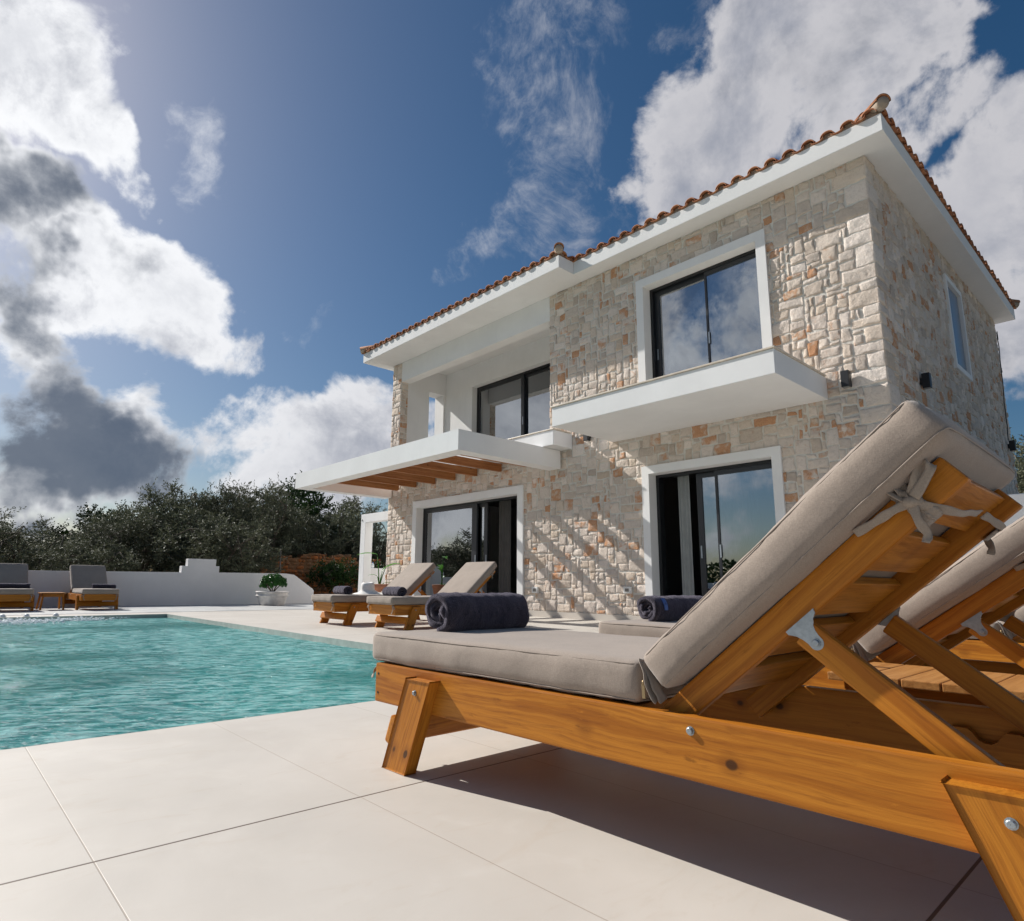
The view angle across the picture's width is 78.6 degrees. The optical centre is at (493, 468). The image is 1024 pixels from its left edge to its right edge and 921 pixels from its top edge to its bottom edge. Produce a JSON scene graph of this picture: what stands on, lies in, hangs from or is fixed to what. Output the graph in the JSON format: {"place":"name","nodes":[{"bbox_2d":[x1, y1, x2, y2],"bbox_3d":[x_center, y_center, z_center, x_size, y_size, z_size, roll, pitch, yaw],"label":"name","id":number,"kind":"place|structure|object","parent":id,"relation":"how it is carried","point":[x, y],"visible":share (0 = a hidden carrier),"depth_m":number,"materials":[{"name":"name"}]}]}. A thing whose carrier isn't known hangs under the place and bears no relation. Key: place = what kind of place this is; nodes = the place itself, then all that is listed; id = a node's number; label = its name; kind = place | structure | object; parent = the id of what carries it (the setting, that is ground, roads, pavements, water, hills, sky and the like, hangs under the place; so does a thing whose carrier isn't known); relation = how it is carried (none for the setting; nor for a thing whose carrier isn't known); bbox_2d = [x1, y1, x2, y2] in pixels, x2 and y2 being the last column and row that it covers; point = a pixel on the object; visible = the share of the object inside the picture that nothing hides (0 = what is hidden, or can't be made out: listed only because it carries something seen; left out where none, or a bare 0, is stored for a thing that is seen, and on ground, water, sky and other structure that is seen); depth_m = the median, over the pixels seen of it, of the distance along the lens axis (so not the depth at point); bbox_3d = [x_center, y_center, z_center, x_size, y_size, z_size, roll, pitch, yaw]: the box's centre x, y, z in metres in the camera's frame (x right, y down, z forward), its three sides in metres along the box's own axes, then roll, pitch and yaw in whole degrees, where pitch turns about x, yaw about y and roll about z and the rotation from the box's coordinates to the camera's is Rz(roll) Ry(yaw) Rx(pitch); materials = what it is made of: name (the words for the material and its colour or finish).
{"place":"outdoors","nodes":[
{"label":"outdoors","id":0,"kind":"place"},
{"bbox_2d":[0,609,1013,920],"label":"terrace deck","id":1,"kind":"structure","parent":0,"point":[322,813],"depth_m":1.39,"materials":[{"name":"tile"}]},
{"bbox_2d":[0,603,313,614],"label":"terrace paving","id":2,"kind":"structure","parent":1,"relation":"on","point":[109,609],"depth_m":12.36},
{"bbox_2d":[0,563,34,610],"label":"sun lounger","id":3,"kind":"object","parent":2,"relation":"on","point":[17,573],"visible":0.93,"depth_m":11.10,"materials":[{"name":"beige fabric"}]},
{"bbox_2d":[0,583,30,588],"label":"rolled towel","id":4,"kind":"object","parent":3,"relation":"on","point":[15,585],"visible":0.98,"depth_m":11.12,"materials":[{"name":"fabric"}]},
{"bbox_2d":[35,592,65,609],"bbox_3d":[-8.292,2.479,11.719,0.386,0.322,0.543,10,-14,-41],"label":"side table","id":5,"kind":"object","parent":2,"relation":"on","point":[59,595],"visible":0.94,"depth_m":11.62,"materials":[{"name":"brown wood"}]},
{"bbox_2d":[64,565,118,609],"bbox_3d":[-8.008,2.346,12.469,0.693,0.863,1.974,10,-14,-41],"label":"sun lounger","id":6,"kind":"object","parent":2,"relation":"on","point":[83,578],"visible":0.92,"depth_m":12.43,"materials":[{"name":"beige fabric"}]},
{"bbox_2d":[91,584,115,588],"bbox_3d":[-7.588,2.289,12.183,0.404,0.096,0.124,10,-14,-42],"label":"rolled towel","id":7,"kind":"object","parent":6,"relation":"on","point":[107,586],"visible":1,"depth_m":12.15,"materials":[{"name":"fabric"}]},
{"bbox_2d":[255,573,288,605],"bbox_3d":[-5.305,2.891,15.045,0.776,0.762,0.776,10,-14,-41],"label":"planter","id":8,"kind":"object","parent":2,"relation":"on","point":[274,597],"visible":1,"depth_m":14.82,"materials":[{"name":"white ceramic"}]},
{"bbox_2d":[10,559,313,607],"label":"garden wall","id":9,"kind":"structure","parent":1,"relation":"on","point":[198,582],"depth_m":14.58,"materials":[{"name":"white paint"}]},
{"bbox_2d":[0,614,372,650],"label":"pool basin","id":10,"kind":"object","parent":1,"relation":"in","point":[350,644],"visible":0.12,"depth_m":8.01,"materials":[{"name":"stone"}]},
{"bbox_2d":[0,617,383,749],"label":"pool water","id":11,"kind":"structure","parent":10,"relation":"in","point":[70,680],"depth_m":4.08,"materials":[{"name":"teal liquid"}]},
{"bbox_2d":[0,616,129,625],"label":"foam","id":12,"kind":"object","parent":11,"relation":"on","point":[30,620],"visible":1,"depth_m":9.21,"materials":[{"name":"white"}]},
{"bbox_2d":[358,511,387,591],"bbox_3d":[-2.884,2.217,15.375,0.232,2.262,1.260,10,-14,-41],"label":"porch frame","id":13,"kind":"object","parent":1,"relation":"on","point":[368,520],"visible":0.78,"depth_m":15.69,"materials":[{"name":"white paint"}]},
{"bbox_2d":[311,563,435,625],"bbox_3d":[-1.575,1.775,9.024,1.974,0.863,0.693,10,-14,-41],"label":"sun lounger","id":14,"kind":"object","parent":1,"relation":"on","point":[412,578],"visible":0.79,"depth_m":8.51,"materials":[{"name":"beige fabric"}]},
{"bbox_2d":[333,586,352,594],"bbox_3d":[-2.090,1.683,8.669,0.139,0.123,0.441,7,-12,-33],"label":"rolled towel","id":15,"kind":"object","parent":14,"relation":"on","point":[345,590],"visible":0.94,"depth_m":8.52,"materials":[{"name":"fabric"}]},
{"bbox_2d":[353,582,381,593],"bbox_3d":[-1.794,1.709,8.934,0.489,0.170,0.489,-1,-3,25],"label":"sun hat","id":16,"kind":"object","parent":14,"relation":"on","point":[367,587],"visible":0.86,"depth_m":8.86,"materials":[{"name":"white fabric"}]},
{"bbox_2d":[370,568,385,583],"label":"wall","id":17,"kind":"structure","parent":1,"relation":"on","point":[374,579],"depth_m":15.80,"materials":[{"name":"white paint"}]},
{"bbox_2d":[358,552,400,591],"bbox_3d":[-2.511,2.446,13.697,0.893,1.212,0.471,-5,-12,26],"label":"potted plant","id":18,"kind":"object","parent":1,"relation":"on","point":[379,587],"visible":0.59,"depth_m":13.68,"materials":[{"name":"green plant"}]},
{"bbox_2d":[367,562,496,630],"bbox_3d":[-0.668,1.647,8.276,1.974,0.863,0.693,10,-14,-41],"label":"sun lounger","id":19,"kind":"object","parent":1,"relation":"on","point":[471,577],"visible":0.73,"depth_m":7.78,"materials":[{"name":"beige fabric"}]},
{"bbox_2d":[382,586,406,595],"bbox_3d":[-1.242,1.540,7.855,0.145,0.126,0.441,8,-13,-35],"label":"rolled towel","id":20,"kind":"object","parent":19,"relation":"on","point":[394,591],"visible":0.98,"depth_m":7.73,"materials":[{"name":"fabric"}]},
{"bbox_2d":[360,93,1019,620],"bbox_3d":[3.377,-0.720,13.428,9.198,7.455,11.557,10,-14,-41],"label":"stone villa","id":21,"kind":"object","parent":1,"relation":"on","point":[680,365],"visible":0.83,"depth_m":9.64,"materials":[{"name":"stone"}]},
{"bbox_2d":[295,429,559,498],"bbox_3d":[-1.573,0.059,12.326,2.294,0.324,5.678,10,-14,-41],"label":"pergola","id":22,"kind":"object","parent":21,"relation":"attached to","point":[382,474],"visible":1,"depth_m":11.34,"materials":[{"name":"white paint"}]},
{"bbox_2d":[411,485,523,595],"bbox_3d":[-0.536,1.713,12.824,0.325,2.373,3.565,10,-14,-41],"label":"sliding door","id":23,"kind":"structure","parent":21,"relation":"in","point":[450,532],"depth_m":13.24,"materials":[{"name":"glass"}]},
{"bbox_2d":[476,363,550,438],"bbox_3d":[0.740,-1.144,14.172,0.130,2.174,3.318,10,-14,-41],"label":"sliding door","id":24,"kind":"structure","parent":21,"relation":"in","point":[516,405],"depth_m":14.43,"materials":[{"name":"glass"}]},
{"bbox_2d":[583,435,590,441],"bbox_3d":[1.585,-0.566,10.562,0.114,0.204,0.090,10,-14,-41],"label":"wall lamp","id":25,"kind":"object","parent":21,"relation":"attached to","point":[586,438],"visible":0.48,"depth_m":10.52,"materials":[{"name":"black metal"}]},
{"bbox_2d":[635,228,772,381],"bbox_3d":[3.148,-2.056,9.370,0.325,2.286,2.138,10,-14,-41],"label":"sliding door","id":26,"kind":"structure","parent":21,"relation":"in","point":[681,308],"depth_m":9.62,"materials":[{"name":"glass"}]},
{"bbox_2d":[641,446,785,595],"bbox_3d":[3.116,1.016,8.806,0.325,2.360,2.144,10,-14,-41],"label":"sliding door","id":27,"kind":"structure","parent":21,"relation":"in","point":[655,561],"depth_m":9.14,"materials":[{"name":"black metal"}]},
{"bbox_2d":[840,370,851,387],"bbox_3d":[4.284,-1.086,7.595,0.114,0.204,0.090,10,-14,-41],"label":"wall lamp","id":28,"kind":"object","parent":21,"relation":"attached to","point":[845,377],"visible":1,"depth_m":7.55,"materials":[{"name":"black metal"}]},
{"bbox_2d":[920,372,931,389],"bbox_3d":[5.652,-1.147,8.181,0.090,0.204,0.114,10,-14,-41],"label":"wall lamp","id":29,"kind":"object","parent":21,"relation":"attached to","point":[925,381],"visible":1,"depth_m":8.14,"materials":[{"name":"black metal"}]},
{"bbox_2d":[942,273,972,381],"bbox_3d":[7.507,-2.273,10.276,1.020,1.575,0.240,10,-14,-41],"label":"side window","id":30,"kind":"structure","parent":21,"relation":"in","point":[957,327],"depth_m":10.30,"materials":[{"name":"glass"}]},
{"bbox_2d":[1007,440,1016,451],"bbox_3d":[9.808,-0.433,11.835,0.090,0.204,0.114,10,-14,-41],"label":"wall lamp","id":31,"kind":"object","parent":21,"relation":"attached to","point":[1012,445],"visible":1,"depth_m":11.80,"materials":[{"name":"black metal"}]},
{"bbox_2d":[371,400,1023,920],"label":"sun lounger","id":32,"kind":"object","parent":1,"relation":"on","point":[893,512],"visible":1,"depth_m":1.24,"materials":[{"name":"brown wood"}]},
{"bbox_2d":[425,592,528,631],"bbox_3d":[-0.051,0.516,2.263,0.402,0.138,0.140,10,-14,-42],"label":"rolled towel","id":33,"kind":"object","parent":32,"relation":"on","point":[452,612],"visible":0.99,"depth_m":2.18,"materials":[{"name":"fabric"}]},
{"bbox_2d":[599,516,1023,689],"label":"sun lounger","id":34,"kind":"object","parent":1,"relation":"on","point":[977,591],"visible":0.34,"depth_m":1.94,"materials":[{"name":"beige fabric"}]},
{"bbox_2d":[637,595,703,621],"bbox_3d":[0.859,0.660,2.957,0.407,0.123,0.142,8,-13,-35],"label":"rolled towel","id":35,"kind":"object","parent":34,"relation":"on","point":[653,608],"visible":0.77,"depth_m":2.86,"materials":[{"name":"fabric"}]},
{"bbox_2d":[827,662,1023,705],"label":"side table","id":36,"kind":"object","parent":1,"relation":"on","point":[925,682],"visible":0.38,"depth_m":1.64,"materials":[{"name":"brown wood"}]},
{"bbox_2d":[949,605,1023,662],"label":"sun lounger","id":37,"kind":"object","parent":1,"relation":"on","point":[973,648],"visible":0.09,"depth_m":3.17,"materials":[{"name":"brown wood"}]},
{"bbox_2d":[957,493,1023,560],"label":"side garden wall","id":38,"kind":"structure","parent":1,"relation":"on","point":[1018,498],"depth_m":6.32,"materials":[{"name":"white paint"}]},
{"bbox_2d":[0,0,1023,569],"label":"sky","id":39,"kind":"structure","parent":0,"point":[209,209],"materials":[{"name":"blue"}]},
{"label":"ground","id":40,"kind":"structure","parent":0,"visible":0},
{"bbox_2d":[0,517,34,558],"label":"olive tree","id":41,"kind":"object","parent":40,"relation":"on","point":[11,530],"visible":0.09,"depth_m":18.93,"materials":[{"name":"green plant"}]},
{"bbox_2d":[0,506,43,562],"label":"olive tree","id":42,"kind":"object","parent":40,"relation":"on","point":[14,548],"visible":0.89,"depth_m":15.06,"materials":[{"name":"green plant"}]},
{"bbox_2d":[0,514,78,570],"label":"olive tree","id":43,"kind":"object","parent":40,"relation":"on","point":[33,558],"visible":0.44,"depth_m":16.22,"materials":[{"name":"green plant"}]},
{"bbox_2d":[0,525,78,570],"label":"olive tree","id":44,"kind":"object","parent":40,"relation":"on","point":[43,538],"visible":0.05,"depth_m":18.85,"materials":[{"name":"green plant"}]},
{"bbox_2d":[28,529,141,571],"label":"olive tree","id":45,"kind":"object","parent":40,"relation":"on","point":[86,557],"visible":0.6,"depth_m":15.75,"materials":[{"name":"green plant"}]},
{"bbox_2d":[30,519,140,564],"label":"olive tree","id":46,"kind":"object","parent":40,"relation":"on","point":[87,534],"visible":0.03,"depth_m":20.27,"materials":[{"name":"green plant"}]},
{"bbox_2d":[33,499,139,557],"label":"carob tree","id":47,"kind":"object","parent":40,"relation":"on","point":[66,531],"visible":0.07,"depth_m":25.27,"materials":[{"name":"green plant"}]},
{"bbox_2d":[58,514,161,570],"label":"olive tree","id":48,"kind":"object","parent":40,"relation":"on","point":[107,530],"visible":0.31,"depth_m":17.37,"materials":[{"name":"green plant"}]},
{"bbox_2d":[68,497,164,570],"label":"olive tree","id":49,"kind":"object","parent":40,"relation":"on","point":[94,520],"visible":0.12,"depth_m":20.91,"materials":[{"name":"green plant"}]},
{"bbox_2d":[86,506,211,571],"bbox_3d":[-10.002,2.521,18.346,3.490,2.885,3.691,-2,-11,12],"label":"olive tree","id":50,"kind":"object","parent":40,"relation":"on","point":[147,525],"visible":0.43,"depth_m":17.89,"materials":[{"name":"green plant"}]},
{"bbox_2d":[112,475,205,571],"bbox_3d":[-10.650,2.295,20.370,3.417,4.126,2.797,5,-11,-23],"label":"olive tree","id":51,"kind":"object","parent":40,"relation":"on","point":[150,495],"visible":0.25,"depth_m":20.05,"materials":[{"name":"green plant"}]},
{"bbox_2d":[123,478,251,571],"bbox_3d":[-9.666,2.264,19.939,3.758,4.039,3.975,-4,-12,26],"label":"olive tree","id":52,"kind":"object","parent":40,"relation":"on","point":[197,508],"visible":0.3,"depth_m":19.48,"materials":[{"name":"green plant"}]},
{"bbox_2d":[154,489,262,569],"bbox_3d":[-10.669,2.677,22.998,4.888,4.325,4.680,-3,-11,19],"label":"olive tree","id":53,"kind":"object","parent":40,"relation":"on","point":[199,500],"visible":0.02,"depth_m":22.66,"materials":[{"name":"green plant"}]},
{"bbox_2d":[143,506,293,572],"bbox_3d":[-8.001,2.491,18.198,4.298,2.926,4.115,3,-11,-15],"label":"olive tree","id":54,"kind":"object","parent":40,"relation":"on","point":[205,543],"visible":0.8,"depth_m":17.61,"materials":[{"name":"green plant"}]},
{"bbox_2d":[193,472,281,569],"bbox_3d":[-8.410,2.202,20.385,2.964,4.372,3.621,6,-12,-27],"label":"olive tree","id":55,"kind":"object","parent":40,"relation":"on","point":[237,500],"visible":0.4,"depth_m":20.27,"materials":[{"name":"green plant"}]},
{"bbox_2d":[208,535,287,572],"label":"olive tree","id":56,"kind":"object","parent":40,"relation":"on","point":[271,564],"visible":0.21,"depth_m":19.28,"materials":[{"name":"green plant"}]},
{"bbox_2d":[208,488,298,556],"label":"olive tree","id":57,"kind":"object","parent":40,"relation":"on","point":[282,527],"visible":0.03,"depth_m":23.00,"materials":[{"name":"green plant"}]},
{"bbox_2d":[226,475,312,564],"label":"olive tree","id":58,"kind":"object","parent":40,"relation":"on","point":[279,511],"visible":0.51,"depth_m":22.88,"materials":[{"name":"green plant"}]},
{"bbox_2d":[225,485,327,570],"bbox_3d":[-9.165,2.880,24.682,4.955,4.580,5.175,-8,-14,40],"label":"olive tree","id":59,"kind":"object","parent":40,"relation":"on","point":[292,534],"visible":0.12,"depth_m":24.39,"materials":[{"name":"green plant"}]},
{"bbox_2d":[254,470,348,553],"bbox_3d":[-9.031,2.847,28.056,6.042,5.855,5.105,3,-11,-14],"label":"carob tree","id":60,"kind":"object","parent":40,"relation":"on","point":[315,502],"visible":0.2,"depth_m":27.98,"materials":[{"name":"green plant"}]},
{"bbox_2d":[262,508,341,558],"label":"olive tree","id":61,"kind":"object","parent":40,"relation":"on","point":[314,531],"visible":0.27,"depth_m":25.07,"materials":[{"name":"green plant"}]},
{"bbox_2d":[258,553,384,593],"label":"dry stone wall","id":62,"kind":"structure","parent":40,"relation":"on","point":[300,566],"depth_m":22.69,"materials":[{"name":"brown stone"}]},
{"bbox_2d":[305,555,373,591],"bbox_3d":[-5.316,3.759,21.213,2.070,1.657,2.643,10,-14,-41],"label":"dark shrub","id":63,"kind":"object","parent":40,"relation":"on","point":[327,573],"visible":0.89,"depth_m":20.85,"materials":[{"name":"green plant"}]},
{"bbox_2d":[293,497,386,558],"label":"olive tree","id":64,"kind":"object","parent":40,"relation":"on","point":[355,517],"visible":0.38,"depth_m":25.74,"materials":[{"name":"green plant"}]},
{"bbox_2d":[328,525,386,566],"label":"olive tree","id":65,"kind":"object","parent":40,"relation":"on","point":[375,544],"visible":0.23,"depth_m":25.04,"materials":[{"name":"green plant"}]},
{"bbox_2d":[329,495,387,554],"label":"olive tree","id":66,"kind":"object","parent":40,"relation":"on","point":[360,508],"visible":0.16,"depth_m":28.63,"materials":[{"name":"green plant"}]},
{"bbox_2d":[350,557,385,591],"bbox_3d":[-3.881,3.835,21.551,2.070,1.657,2.643,10,-14,-41],"label":"dark shrub","id":67,"kind":"object","parent":40,"relation":"on","point":[382,565],"visible":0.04,"depth_m":21.18,"materials":[{"name":"green plant"}]},
{"bbox_2d":[1009,427,1023,492],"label":"olive tree","id":68,"kind":"object","parent":40,"relation":"on","point":[1018,446],"visible":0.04,"depth_m":21.61,"materials":[{"name":"green plant"}]},
{"bbox_2d":[1014,446,1023,493],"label":"olive tree","id":69,"kind":"object","parent":40,"relation":"on","point":[1020,484],"visible":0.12,"depth_m":19.27,"materials":[{"name":"green plant"}]}
]}

